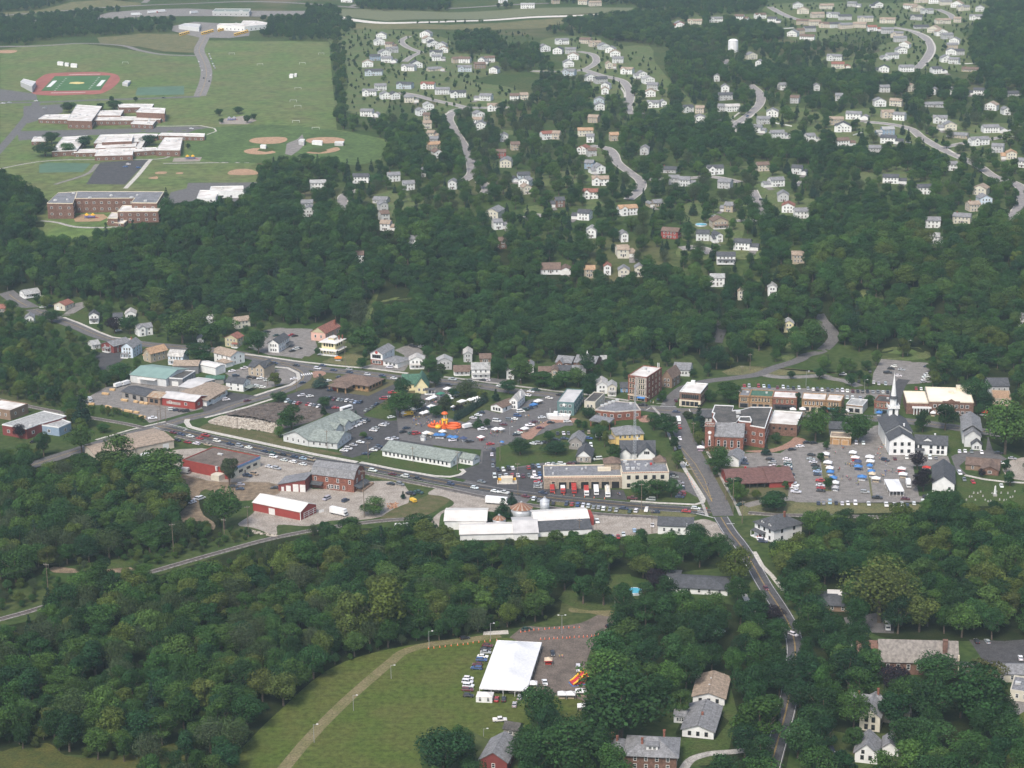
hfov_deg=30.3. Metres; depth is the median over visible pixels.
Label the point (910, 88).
house
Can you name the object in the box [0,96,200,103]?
road
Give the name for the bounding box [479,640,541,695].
marquee
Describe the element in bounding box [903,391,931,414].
village hall wing
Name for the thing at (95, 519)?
conifer tree
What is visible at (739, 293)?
house
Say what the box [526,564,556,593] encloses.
deciduous tree
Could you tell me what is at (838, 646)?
deciduous tree
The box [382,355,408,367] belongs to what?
restaurant wing
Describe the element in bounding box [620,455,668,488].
fire house office
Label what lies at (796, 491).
pickup truck
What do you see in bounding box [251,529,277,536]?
boulders
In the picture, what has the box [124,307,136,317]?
house
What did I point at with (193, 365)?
workshop
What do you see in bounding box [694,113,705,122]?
house
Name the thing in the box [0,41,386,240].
school grass
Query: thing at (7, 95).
parking lot
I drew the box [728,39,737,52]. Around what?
water tank
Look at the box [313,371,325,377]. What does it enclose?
brick island
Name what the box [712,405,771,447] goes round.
library
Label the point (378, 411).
lawn
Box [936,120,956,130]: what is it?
house
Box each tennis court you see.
[39,163,90,172]
[136,86,183,95]
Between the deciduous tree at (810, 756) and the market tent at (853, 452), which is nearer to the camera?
the deciduous tree at (810, 756)
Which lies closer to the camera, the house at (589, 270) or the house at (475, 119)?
the house at (589, 270)
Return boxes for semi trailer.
[84,396,92,402]
[485,495,507,504]
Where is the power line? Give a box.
[1,506,241,575]
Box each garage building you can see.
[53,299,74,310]
[277,472,311,491]
[725,448,744,466]
[830,431,851,444]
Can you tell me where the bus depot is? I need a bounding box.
[217,20,266,30]
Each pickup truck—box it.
[242,473,252,476]
[405,491,415,495]
[413,489,423,493]
[492,716,506,722]
[499,490,509,494]
[530,475,540,478]
[542,679,547,685]
[627,495,637,499]
[790,489,801,493]
[872,495,882,499]
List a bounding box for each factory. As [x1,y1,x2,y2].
[0,399,28,419]
[2,411,70,438]
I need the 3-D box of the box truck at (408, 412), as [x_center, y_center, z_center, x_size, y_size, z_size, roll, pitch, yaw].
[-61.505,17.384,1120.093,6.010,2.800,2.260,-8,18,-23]
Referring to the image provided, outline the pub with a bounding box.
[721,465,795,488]
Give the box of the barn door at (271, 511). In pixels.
[269,508,274,514]
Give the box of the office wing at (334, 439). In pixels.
[307,428,352,448]
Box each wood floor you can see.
[0,186,767,369]
[0,452,222,592]
[0,527,547,767]
[443,535,722,620]
[600,601,789,767]
[769,502,1023,640]
[773,634,1008,756]
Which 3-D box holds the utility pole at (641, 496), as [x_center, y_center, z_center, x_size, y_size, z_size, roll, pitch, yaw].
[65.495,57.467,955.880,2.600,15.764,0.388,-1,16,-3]
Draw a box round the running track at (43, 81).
[33,72,119,95]
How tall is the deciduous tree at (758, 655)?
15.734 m
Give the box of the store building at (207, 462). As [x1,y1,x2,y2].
[182,447,260,480]
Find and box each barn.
[252,493,316,520]
[310,460,373,491]
[478,731,515,767]
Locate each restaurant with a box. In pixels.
[369,343,394,364]
[557,389,583,415]
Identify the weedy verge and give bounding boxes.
[199,423,341,454]
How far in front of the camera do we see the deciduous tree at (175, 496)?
956.45 m
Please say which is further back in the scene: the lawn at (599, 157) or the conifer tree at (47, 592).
the lawn at (599, 157)
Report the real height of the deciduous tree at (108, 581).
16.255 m
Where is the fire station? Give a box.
[543,456,621,488]
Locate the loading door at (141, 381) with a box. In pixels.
[137,379,146,383]
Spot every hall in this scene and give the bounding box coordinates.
[714,422,744,451]
[914,433,947,455]
[925,385,974,415]
[931,459,955,491]
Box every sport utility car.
[250,471,258,475]
[461,678,473,683]
[462,682,473,687]
[860,489,869,493]
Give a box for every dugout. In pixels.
[298,139,304,144]
[312,140,322,145]
[334,141,343,145]
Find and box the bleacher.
[122,80,130,86]
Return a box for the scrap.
[386,502,398,508]
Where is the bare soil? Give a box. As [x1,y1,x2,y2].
[226,402,322,428]
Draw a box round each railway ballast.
[0,517,419,620]
[3,399,144,428]
[175,435,657,518]
[748,511,978,520]
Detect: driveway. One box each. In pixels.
[64,302,87,313]
[629,257,634,262]
[679,748,743,767]
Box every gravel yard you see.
[76,371,202,422]
[164,448,409,534]
[177,474,279,529]
[364,483,403,498]
[428,487,511,527]
[592,515,730,543]
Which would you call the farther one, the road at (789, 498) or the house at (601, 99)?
the house at (601, 99)
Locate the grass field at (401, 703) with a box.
[229,638,583,767]
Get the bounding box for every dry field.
[3,0,140,14]
[97,33,199,52]
[339,7,631,20]
[353,18,563,29]
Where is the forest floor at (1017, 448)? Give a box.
[724,242,1023,456]
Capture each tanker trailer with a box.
[113,382,122,387]
[121,380,130,385]
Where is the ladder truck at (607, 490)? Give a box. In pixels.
[605,485,609,496]
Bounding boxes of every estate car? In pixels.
[461,686,473,691]
[470,665,482,669]
[476,656,487,661]
[758,539,767,542]
[788,630,798,636]
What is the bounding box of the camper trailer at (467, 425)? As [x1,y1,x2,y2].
[462,422,472,428]
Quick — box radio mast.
[633,385,635,454]
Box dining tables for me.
[488,690,519,692]
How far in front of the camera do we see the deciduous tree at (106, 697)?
729.69 m
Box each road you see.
[0,43,194,55]
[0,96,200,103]
[0,102,39,153]
[0,156,169,168]
[0,290,999,436]
[5,1,357,15]
[31,365,311,466]
[41,220,117,227]
[55,164,98,184]
[124,159,152,187]
[161,426,710,515]
[163,162,248,163]
[194,31,211,95]
[338,190,355,206]
[343,13,606,23]
[398,92,508,107]
[399,36,419,51]
[402,52,419,61]
[445,107,474,181]
[448,3,548,8]
[481,183,488,193]
[531,51,599,71]
[583,70,633,113]
[590,145,645,199]
[641,176,742,182]
[659,406,733,515]
[660,313,839,406]
[679,246,714,253]
[714,321,726,342]
[714,517,802,767]
[732,84,764,126]
[744,491,912,506]
[752,190,764,212]
[763,374,863,386]
[768,7,797,19]
[864,121,1023,218]
[889,379,909,413]
[894,27,933,68]
[935,9,954,18]
[941,137,999,147]
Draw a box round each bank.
[327,373,384,393]
[589,399,640,429]
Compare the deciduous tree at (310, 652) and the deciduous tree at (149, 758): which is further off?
the deciduous tree at (310, 652)
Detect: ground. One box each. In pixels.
[0,0,1023,767]
[208,415,275,432]
[380,494,449,518]
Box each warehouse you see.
[83,441,135,457]
[123,428,173,454]
[129,364,187,386]
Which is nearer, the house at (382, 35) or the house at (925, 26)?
the house at (925, 26)
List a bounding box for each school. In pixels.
[31,133,204,160]
[38,104,165,128]
[47,191,163,226]
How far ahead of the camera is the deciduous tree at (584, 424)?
1086.09 m
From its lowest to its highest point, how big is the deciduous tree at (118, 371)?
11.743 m
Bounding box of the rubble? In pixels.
[209,416,278,432]
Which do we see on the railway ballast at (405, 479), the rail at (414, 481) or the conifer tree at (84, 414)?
the rail at (414, 481)
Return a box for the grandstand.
[20,79,35,92]
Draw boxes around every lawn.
[70,307,88,319]
[88,560,133,568]
[90,421,134,438]
[186,125,385,164]
[257,148,274,151]
[301,356,322,362]
[308,148,326,152]
[323,353,363,365]
[326,28,519,113]
[364,404,389,418]
[366,294,412,321]
[367,453,461,474]
[369,475,452,487]
[371,191,425,218]
[480,130,513,134]
[496,441,572,467]
[523,205,543,213]
[531,36,690,110]
[532,171,594,186]
[550,501,695,516]
[556,426,595,430]
[558,574,632,608]
[586,199,604,210]
[589,145,609,161]
[593,449,614,455]
[617,183,633,197]
[624,490,696,502]
[654,103,1022,166]
[656,441,667,456]
[670,11,783,25]
[676,244,777,260]
[677,684,736,766]
[681,166,831,244]
[722,365,836,374]
[733,378,891,388]
[740,502,920,515]
[761,53,787,63]
[762,0,998,73]
[781,337,808,360]
[821,457,831,490]
[822,730,901,767]
[860,166,942,190]
[860,289,883,301]
[868,472,872,498]
[883,347,930,360]
[948,430,958,454]
[955,478,1023,505]
[990,712,1023,767]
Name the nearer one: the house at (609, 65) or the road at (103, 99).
the road at (103, 99)
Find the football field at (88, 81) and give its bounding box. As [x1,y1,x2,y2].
[41,75,110,90]
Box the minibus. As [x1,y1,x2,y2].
[885,621,890,629]
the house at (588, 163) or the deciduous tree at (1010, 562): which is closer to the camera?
the deciduous tree at (1010, 562)
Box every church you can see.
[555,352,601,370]
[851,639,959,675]
[877,374,915,454]
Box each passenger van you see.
[196,495,205,499]
[307,456,315,460]
[322,494,330,500]
[492,418,500,421]
[593,456,601,460]
[646,496,655,500]
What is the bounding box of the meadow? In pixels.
[0,743,186,767]
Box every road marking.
[9,294,949,426]
[11,296,984,431]
[155,428,703,514]
[159,426,710,512]
[160,426,697,510]
[164,424,685,506]
[721,517,795,762]
[721,518,794,762]
[728,518,801,764]
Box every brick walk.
[521,418,576,438]
[638,415,649,421]
[746,437,805,452]
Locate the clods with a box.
[230,403,319,425]
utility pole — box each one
[639,483,642,510]
[731,477,735,503]
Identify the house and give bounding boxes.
[0,304,6,312]
[19,287,40,298]
[24,312,34,322]
[87,339,99,348]
[88,309,99,323]
[100,337,129,352]
[112,312,122,324]
[120,337,142,358]
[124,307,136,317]
[134,322,152,336]
[143,344,167,362]
[167,349,189,364]
[196,334,203,342]
[203,314,215,322]
[213,346,244,367]
[224,331,243,347]
[225,376,253,391]
[231,315,250,328]
[247,359,275,376]
[268,332,293,352]
[300,199,313,205]
[303,204,313,216]
[309,179,325,189]
[311,320,340,340]
[352,173,369,183]
[355,251,363,262]
[360,108,379,117]
[362,59,373,66]
[362,89,376,95]
[364,69,382,75]
[369,54,380,60]
[372,196,390,202]
[373,37,384,44]
[374,83,386,90]
[376,31,386,38]
[376,199,388,209]
[377,49,390,56]
[378,210,389,219]
[379,91,389,99]
[379,220,395,230]
[381,56,397,62]
[385,42,397,46]
[385,46,398,52]
[386,171,400,181]
[389,91,399,99]
[396,81,413,88]
[401,64,416,70]
[402,180,414,190]
[402,370,434,394]
[404,95,418,102]
[409,60,422,67]
[409,235,417,243]
[409,353,424,368]
[414,107,426,115]
[420,30,432,36]
[420,81,435,88]
[422,35,433,42]
[422,120,431,128]
[423,101,433,110]
[423,112,430,119]
[426,66,444,70]
[426,130,439,136]
[426,140,439,150]
[427,39,438,46]
[429,50,442,56]
[429,136,439,140]
[431,54,445,60]
[431,148,442,157]
[434,87,450,94]
[435,41,447,48]
[436,354,452,369]
[439,46,447,52]
[447,178,457,189]
[450,90,465,97]
[451,56,458,62]
[453,365,470,375]
[457,65,471,71]
[458,56,470,62]
[463,346,472,361]
[471,109,484,117]
[471,362,490,378]
[472,117,483,122]
[473,62,485,68]
[473,93,492,100]
[474,120,485,129]
[477,56,488,63]
[479,353,490,361]
[484,56,494,61]
[486,205,504,218]
[487,103,497,111]
[489,66,499,73]
[491,218,506,229]
[496,149,505,157]
[496,237,506,248]
[499,156,512,167]
[500,132,507,141]
[506,364,514,378]
[509,93,519,100]
[509,389,525,408]
[510,141,520,150]
[511,171,530,181]
[518,176,532,186]
[519,92,528,99]
[519,182,531,194]
[520,3,534,8]
[538,43,550,51]
[538,366,550,372]
[539,130,552,139]
[540,262,570,274]
[549,196,564,207]
[551,0,559,3]
[551,365,557,376]
[552,130,560,138]
[553,46,563,53]
[554,38,568,44]
[557,365,571,373]
[562,59,573,67]
[562,68,576,75]
[565,47,575,53]
[567,52,579,59]
[568,430,586,449]
[571,209,592,220]
[572,365,585,374]
[575,443,594,462]
[577,127,593,136]
[577,144,590,154]
[578,0,588,4]
[579,37,591,43]
[582,188,598,198]
[583,265,594,277]
[584,73,594,81]
[584,159,595,168]
[585,147,596,156]
[586,133,594,142]
[586,224,596,237]
[588,0,601,5]
[588,40,600,46]
[588,114,600,122]
[588,162,605,173]
[591,175,608,185]
[593,76,607,83]
[593,96,604,103]
[594,101,604,110]
[596,376,607,393]
[597,42,609,49]
[601,81,611,89]
[601,86,608,94]
[603,261,611,274]
[605,45,615,52]
[605,61,616,68]
[607,379,616,395]
[608,132,618,140]
[608,425,644,444]
[610,49,620,56]
[611,729,680,767]
[612,56,623,62]
[616,204,637,215]
[617,245,634,258]
[617,264,629,276]
[619,229,628,241]
[619,382,627,391]
[619,437,655,458]
[620,67,634,73]
[633,70,646,77]
[634,262,642,276]
[640,144,649,154]
[641,75,654,83]
[645,88,655,96]
[645,199,663,207]
[646,82,658,89]
[646,100,659,107]
[657,516,694,534]
[660,99,666,106]
[661,227,680,238]
[662,165,676,172]
[662,365,680,387]
[666,569,730,595]
[669,175,679,184]
[673,362,693,375]
[673,699,722,738]
[674,21,684,27]
[678,176,695,185]
[683,104,693,112]
[688,19,701,24]
[691,670,729,705]
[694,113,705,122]
[695,105,705,112]
[695,229,710,240]
[700,410,711,426]
[706,164,723,174]
[709,16,722,22]
[709,215,728,228]
[709,230,722,242]
[709,273,724,286]
[713,73,719,80]
[716,251,735,264]
[717,103,724,111]
[717,178,733,188]
[718,92,732,100]
[719,201,735,212]
[721,83,729,91]
[724,103,740,111]
[733,238,759,250]
[734,14,748,19]
[737,286,745,299]
[744,51,757,59]
[750,511,802,541]
[753,124,767,132]
[754,13,766,18]
[754,161,769,171]
[755,59,761,65]
[756,116,770,123]
[761,176,784,187]
[766,107,778,116]
[767,16,780,22]
[767,281,777,295]
[768,129,789,138]
[777,82,787,89]
[777,189,788,201]
[781,200,795,212]
[784,317,793,331]
[787,29,798,36]
[790,95,800,102]
[791,164,808,174]
[791,251,804,263]
[793,1,803,7]
[793,207,808,218]
[795,28,804,33]
[796,19,809,24]
[797,6,808,13]
[799,34,815,40]
[802,26,815,31]
[803,132,820,141]
[808,19,821,25]
[810,12,824,17]
[813,83,819,90]
[813,589,848,611]
[819,3,833,8]
[819,22,831,27]
[826,12,839,17]
[826,54,842,60]
[829,22,840,27]
[829,116,843,124]
[829,421,846,434]
[831,62,850,68]
[833,137,855,145]
[834,120,851,131]
[835,93,842,100]
[838,14,851,19]
[838,22,852,28]
[845,111,869,119]
[847,1,861,6]
[848,688,911,731]
[853,22,866,27]
[853,729,899,763]
[857,16,873,21]
[866,25,880,31]
[868,145,882,153]
[869,1,882,7]
[872,97,885,106]
[874,126,894,135]
[875,64,889,72]
[879,52,899,59]
[879,84,889,91]
[880,17,895,22]
[880,27,893,33]
[880,109,894,117]
[880,134,903,143]
[882,174,906,183]
[889,98,903,106]
[890,31,903,37]
[892,112,906,120]
[893,36,906,41]
[894,46,906,53]
[898,64,914,71]
[899,41,911,48]
[903,3,915,8]
[905,83,914,91]
[910,14,922,19]
[911,4,924,11]
[913,24,929,28]
[914,0,927,2]
[916,184,931,193]
[920,8,933,13]
[923,101,943,107]
[925,216,940,227]
[927,25,940,32]
[928,0,938,3]
[929,66,947,73]
[929,232,942,243]
[931,87,937,94]
[933,115,947,123]
[934,18,950,23]
[934,28,948,35]
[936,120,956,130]
[939,0,951,5]
[939,54,949,62]
[940,32,953,38]
[945,47,955,54]
[946,42,958,48]
[947,161,957,170]
[948,57,960,63]
[949,37,960,43]
[950,0,963,7]
[951,132,969,138]
[952,211,972,223]
[953,17,961,22]
[955,48,964,54]
[956,5,969,10]
[960,411,982,449]
[961,66,978,71]
[962,662,1023,681]
[965,199,981,211]
[965,456,1000,475]
[967,136,989,145]
[968,87,985,95]
[969,14,981,19]
[973,183,989,194]
[975,5,984,11]
[976,193,991,203]
[981,124,1007,132]
[984,100,998,110]
[984,378,1009,392]
[991,143,1004,152]
[1000,106,1010,114]
[1000,149,1017,159]
[1005,90,1020,96]
[1010,675,1023,701]
[1018,157,1023,167]
[1018,312,1023,325]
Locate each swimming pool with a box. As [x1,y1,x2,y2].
[630,587,639,595]
[695,223,706,226]
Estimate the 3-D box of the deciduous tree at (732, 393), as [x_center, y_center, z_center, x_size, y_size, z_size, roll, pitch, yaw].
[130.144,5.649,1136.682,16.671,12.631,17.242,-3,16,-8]
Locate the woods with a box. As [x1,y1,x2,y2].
[0,0,1023,767]
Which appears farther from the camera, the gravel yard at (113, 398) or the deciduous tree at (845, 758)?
the gravel yard at (113, 398)
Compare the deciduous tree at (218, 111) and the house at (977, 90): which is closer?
the deciduous tree at (218, 111)
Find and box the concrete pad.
[483,630,508,634]
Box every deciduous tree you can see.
[0,639,19,663]
[0,665,19,689]
[0,701,35,733]
[0,707,12,737]
[11,423,26,438]
[15,667,43,699]
[22,618,56,649]
[31,142,56,156]
[37,309,62,322]
[41,132,60,142]
[47,688,93,721]
[55,629,85,651]
[55,713,84,751]
[59,142,75,150]
[59,633,102,669]
[61,102,76,112]
[76,135,92,147]
[78,639,103,674]
[80,685,121,712]
[95,423,110,432]
[95,433,134,467]
[95,705,124,743]
[96,596,120,625]
[98,573,127,597]
[103,317,120,333]
[106,100,122,108]
[106,362,134,375]
[118,315,138,333]
[118,709,162,742]
[129,609,163,634]
[130,731,166,761]
[137,448,183,484]
[139,135,157,145]
[139,753,162,767]
[143,653,168,674]
[161,310,202,343]
[161,491,188,507]
[161,633,195,662]
[163,679,197,705]
[163,691,199,729]
[170,614,198,646]
[173,763,190,767]
[182,653,216,678]
[184,342,211,359]
[187,716,228,752]
[190,677,215,706]
[191,308,214,329]
[196,629,219,653]
[199,324,220,346]
[200,696,231,725]
[202,485,242,528]
[213,683,249,714]
[214,109,222,113]
[214,317,239,330]
[218,716,252,753]
[220,458,238,484]
[227,659,255,687]
[227,692,266,729]
[232,106,244,112]
[243,115,250,120]
[243,638,277,668]
[244,330,269,353]
[245,667,273,701]
[263,671,298,705]
[267,372,281,386]
[270,391,287,401]
[274,404,304,430]
[277,622,303,646]
[296,643,332,678]
[310,630,333,662]
[316,396,330,407]
[328,568,358,592]
[330,590,370,632]
[348,299,369,327]
[348,326,380,350]
[358,496,384,513]
[366,575,405,625]
[382,389,414,416]
[393,377,411,392]
[404,393,425,410]
[404,513,434,532]
[413,726,474,767]
[414,580,436,611]
[420,358,437,371]
[426,371,443,386]
[428,405,441,417]
[436,363,445,373]
[437,396,450,410]
[450,588,473,608]
[452,404,462,409]
[453,378,481,396]
[476,390,487,395]
[483,418,490,425]
[487,512,495,519]
[488,357,508,378]
[499,380,516,393]
[505,730,550,761]
[507,437,531,454]
[508,360,534,383]
[517,741,550,767]
[518,684,562,723]
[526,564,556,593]
[530,371,552,385]
[533,713,607,767]
[534,704,559,729]
[539,440,570,453]
[543,430,554,441]
[554,371,572,386]
[568,367,585,386]
[571,574,593,603]
[574,419,581,425]
[574,694,601,722]
[575,648,642,690]
[576,662,676,737]
[580,373,599,386]
[581,407,597,417]
[581,715,616,741]
[582,421,587,428]
[586,628,625,655]
[586,675,607,698]
[588,723,614,766]
[590,567,610,605]
[595,742,627,767]
[600,359,613,368]
[605,758,634,767]
[606,585,639,617]
[606,616,643,652]
[630,479,652,495]
[635,662,660,684]
[642,673,672,708]
[644,568,665,591]
[647,479,671,497]
[652,593,677,621]
[653,660,686,700]
[655,413,678,436]
[660,633,683,663]
[662,478,682,496]
[669,436,679,450]
[671,588,694,612]
[672,609,701,635]
[673,598,700,623]
[674,630,697,651]
[674,655,702,691]
[676,643,711,683]
[681,411,693,418]
[688,614,724,643]
[702,445,733,468]
[704,389,717,402]
[704,753,745,767]
[715,382,741,402]
[715,545,753,579]
[724,477,741,488]
[727,720,767,756]
[729,666,768,694]
[729,694,783,745]
[738,755,783,767]
[741,598,768,623]
[741,680,765,702]
[743,638,778,671]
[746,662,770,686]
[748,589,768,602]
[759,490,788,509]
[760,637,786,655]
[762,618,791,639]
[762,701,780,724]
[763,604,786,621]
[765,694,783,708]
[776,717,823,757]
[783,649,823,683]
[783,677,817,707]
[784,573,813,609]
[787,371,795,376]
[792,601,822,636]
[793,594,834,621]
[794,706,811,732]
[795,392,800,407]
[795,572,826,598]
[795,743,843,767]
[796,408,831,441]
[796,702,833,734]
[802,685,843,723]
[803,715,837,745]
[804,736,826,763]
[806,549,841,583]
[812,664,830,687]
[813,367,826,378]
[817,453,823,461]
[818,406,828,414]
[818,631,857,656]
[822,441,829,449]
[823,477,832,489]
[827,406,846,420]
[828,537,847,555]
[828,646,871,688]
[828,749,857,767]
[830,644,852,675]
[835,554,925,623]
[836,689,876,727]
[840,414,873,441]
[840,578,871,604]
[841,620,871,642]
[844,373,856,385]
[844,596,869,624]
[845,666,879,693]
[846,534,877,568]
[851,648,885,679]
[862,374,872,385]
[864,395,874,405]
[866,513,901,537]
[870,748,899,767]
[874,520,912,546]
[877,664,913,689]
[877,691,911,730]
[881,595,912,633]
[881,676,915,700]
[884,586,916,625]
[887,716,922,749]
[891,675,919,704]
[892,738,924,767]
[894,572,924,593]
[896,577,926,599]
[900,716,956,744]
[901,593,940,631]
[902,731,943,754]
[904,675,954,715]
[906,557,932,577]
[909,754,950,767]
[910,451,926,469]
[911,467,933,490]
[913,649,961,682]
[914,409,930,432]
[925,745,949,762]
[927,525,953,558]
[936,404,959,430]
[936,752,974,767]
[938,556,969,583]
[939,587,973,615]
[943,601,982,637]
[944,729,995,759]
[945,661,1008,721]
[950,742,982,767]
[956,580,978,601]
[960,560,1005,590]
[961,657,1010,687]
[964,549,987,576]
[968,706,990,740]
[974,584,1007,610]
[977,389,994,409]
[978,468,986,476]
[978,762,1004,767]
[982,576,1010,607]
[983,398,1023,454]
[985,535,1023,570]
[985,712,1023,744]
[987,698,1019,727]
[987,736,1012,763]
[996,543,1023,571]
[1002,459,1010,469]
[1003,470,1014,485]
[1007,762,1023,767]
[1009,747,1023,765]
[1013,531,1023,556]
[1013,570,1023,588]
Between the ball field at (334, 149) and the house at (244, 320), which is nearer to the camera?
the house at (244, 320)
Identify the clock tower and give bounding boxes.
[705,422,715,450]
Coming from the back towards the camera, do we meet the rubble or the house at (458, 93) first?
the house at (458, 93)
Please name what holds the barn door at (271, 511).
in the pole barn at (282, 506)
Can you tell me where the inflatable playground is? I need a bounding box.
[427,411,461,429]
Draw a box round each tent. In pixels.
[419,410,428,415]
[426,395,437,401]
[433,433,445,438]
[446,435,458,438]
[457,399,466,404]
[466,396,479,402]
[476,691,493,702]
[529,680,536,687]
[544,657,551,665]
[546,411,570,419]
[558,691,565,698]
[566,691,574,698]
[575,688,585,696]
[577,703,584,710]
[697,445,704,451]
[823,460,832,465]
[826,469,833,475]
[832,480,839,485]
[832,485,838,490]
[849,450,856,455]
[851,455,859,460]
[854,459,861,464]
[854,464,862,470]
[857,474,866,480]
[871,476,880,481]
[884,479,903,495]
[897,466,905,471]
[898,472,907,477]
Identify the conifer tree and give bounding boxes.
[20,683,35,713]
[24,615,34,632]
[41,587,51,608]
[52,659,58,684]
[70,480,79,497]
[71,395,93,424]
[91,514,101,535]
[144,682,159,715]
[264,554,271,573]
[310,374,327,387]
[320,404,327,414]
[378,526,387,544]
[472,416,483,427]
[491,389,499,400]
[493,498,511,517]
[507,492,516,504]
[691,404,704,430]
[699,342,706,358]
[760,444,771,454]
[848,568,864,599]
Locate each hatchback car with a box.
[460,635,469,639]
[463,675,473,679]
[463,692,473,697]
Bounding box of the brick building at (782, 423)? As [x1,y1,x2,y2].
[769,410,802,436]
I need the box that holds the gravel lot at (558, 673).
[510,615,612,700]
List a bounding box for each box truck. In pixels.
[329,506,347,516]
[403,410,413,415]
[676,416,680,423]
[905,478,910,487]
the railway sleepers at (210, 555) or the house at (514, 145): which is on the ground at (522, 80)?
the house at (514, 145)
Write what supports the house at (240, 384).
on the ground at (522, 80)
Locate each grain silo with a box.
[493,514,505,521]
[510,501,532,516]
[540,496,549,509]
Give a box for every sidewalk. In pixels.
[63,317,130,339]
[95,421,165,439]
[184,419,358,462]
[204,398,272,417]
[244,354,407,373]
[253,366,300,395]
[359,462,465,477]
[444,376,628,400]
[630,462,705,504]
[652,407,707,515]
[694,427,740,514]
[739,587,762,624]
[753,552,782,590]
[898,28,935,64]
[964,475,1023,483]
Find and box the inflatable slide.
[569,668,589,686]
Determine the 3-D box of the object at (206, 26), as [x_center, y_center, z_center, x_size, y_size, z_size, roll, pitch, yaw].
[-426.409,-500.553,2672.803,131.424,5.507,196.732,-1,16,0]
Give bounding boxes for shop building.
[584,392,604,408]
[739,389,750,407]
[749,389,773,406]
[772,391,797,410]
[801,392,826,411]
[826,394,844,412]
[846,398,867,413]
[874,395,889,414]
[991,390,1010,405]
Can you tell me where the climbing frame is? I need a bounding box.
[84,213,97,218]
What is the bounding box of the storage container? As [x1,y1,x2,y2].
[180,467,190,473]
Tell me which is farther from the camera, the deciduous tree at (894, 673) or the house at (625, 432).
the house at (625, 432)
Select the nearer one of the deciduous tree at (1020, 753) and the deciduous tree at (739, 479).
the deciduous tree at (1020, 753)
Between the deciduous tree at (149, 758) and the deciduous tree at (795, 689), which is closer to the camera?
the deciduous tree at (149, 758)
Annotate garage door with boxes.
[293,484,298,491]
[300,485,305,491]
[832,439,838,444]
[842,440,847,444]
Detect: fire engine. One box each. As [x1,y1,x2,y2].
[550,484,554,492]
[560,485,564,492]
[571,483,576,492]
[584,485,588,495]
[593,484,598,494]
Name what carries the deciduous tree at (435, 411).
on the ground at (522, 80)
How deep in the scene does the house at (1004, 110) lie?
1921.46 m
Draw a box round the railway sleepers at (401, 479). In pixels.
[176,435,652,517]
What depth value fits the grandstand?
2193.39 m
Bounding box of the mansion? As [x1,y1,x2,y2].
[318,335,346,356]
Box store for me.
[181,382,230,405]
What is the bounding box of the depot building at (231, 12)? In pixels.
[212,8,250,16]
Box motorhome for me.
[340,404,352,410]
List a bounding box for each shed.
[121,386,159,401]
[146,391,165,405]
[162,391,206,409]
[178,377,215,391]
[179,23,200,30]
[199,360,225,374]
[205,375,226,383]
[444,508,488,529]
[459,522,513,540]
[497,476,516,483]
[502,720,523,737]
[511,517,538,539]
[530,507,593,536]
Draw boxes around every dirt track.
[49,567,133,572]
[278,634,500,767]
[569,608,613,615]
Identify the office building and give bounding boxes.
[282,409,361,445]
[381,440,479,467]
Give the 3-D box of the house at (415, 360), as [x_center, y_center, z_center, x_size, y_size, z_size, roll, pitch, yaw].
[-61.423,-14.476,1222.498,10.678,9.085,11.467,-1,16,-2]
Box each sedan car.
[477,653,488,657]
[480,646,491,650]
[480,649,491,653]
[482,642,492,647]
[512,701,516,707]
[521,626,531,630]
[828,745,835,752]
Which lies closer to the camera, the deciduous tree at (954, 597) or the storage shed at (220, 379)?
the deciduous tree at (954, 597)
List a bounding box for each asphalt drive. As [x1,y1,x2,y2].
[18,126,207,140]
[95,352,123,370]
[98,8,304,18]
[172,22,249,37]
[202,392,252,411]
[285,135,304,154]
[455,449,591,497]
[470,377,507,383]
[951,438,1009,474]
[1009,700,1023,714]
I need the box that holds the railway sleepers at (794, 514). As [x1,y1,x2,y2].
[749,512,878,517]
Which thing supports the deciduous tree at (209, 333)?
on the ground at (522, 80)
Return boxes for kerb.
[405,94,486,108]
[597,145,646,199]
[872,121,1023,185]
[872,123,1017,213]
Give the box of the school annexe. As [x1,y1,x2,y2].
[197,186,243,201]
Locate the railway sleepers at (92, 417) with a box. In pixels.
[0,399,143,427]
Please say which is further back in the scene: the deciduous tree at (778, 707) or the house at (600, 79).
the house at (600, 79)
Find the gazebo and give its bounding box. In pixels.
[420,434,425,440]
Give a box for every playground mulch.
[74,214,107,221]
[172,157,201,161]
[219,116,255,123]
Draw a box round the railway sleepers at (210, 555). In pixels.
[0,518,404,619]
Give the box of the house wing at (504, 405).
[490,398,511,412]
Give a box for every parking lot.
[0,89,36,101]
[23,104,62,122]
[87,159,148,183]
[168,182,256,203]
[225,368,294,388]
[249,328,316,358]
[286,384,432,457]
[363,343,426,370]
[396,384,572,502]
[543,488,626,499]
[669,470,696,496]
[739,387,890,399]
[740,442,823,467]
[788,425,949,502]
[844,612,894,632]
[872,359,931,384]
[969,639,1023,662]
[1003,457,1023,480]
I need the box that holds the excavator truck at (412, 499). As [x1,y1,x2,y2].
[410,497,416,502]
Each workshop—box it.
[169,370,195,385]
[172,360,202,373]
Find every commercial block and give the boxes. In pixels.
[628,363,661,401]
[679,380,707,406]
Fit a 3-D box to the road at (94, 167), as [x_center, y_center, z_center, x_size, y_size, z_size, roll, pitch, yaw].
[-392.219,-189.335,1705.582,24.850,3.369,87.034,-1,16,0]
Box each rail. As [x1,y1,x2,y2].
[0,519,402,619]
[1,517,415,617]
[29,405,142,426]
[29,406,141,427]
[178,435,657,516]
[178,436,657,517]
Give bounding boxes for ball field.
[0,50,16,52]
[228,169,257,174]
[244,148,274,153]
[249,137,286,143]
[306,137,344,143]
[307,147,339,153]

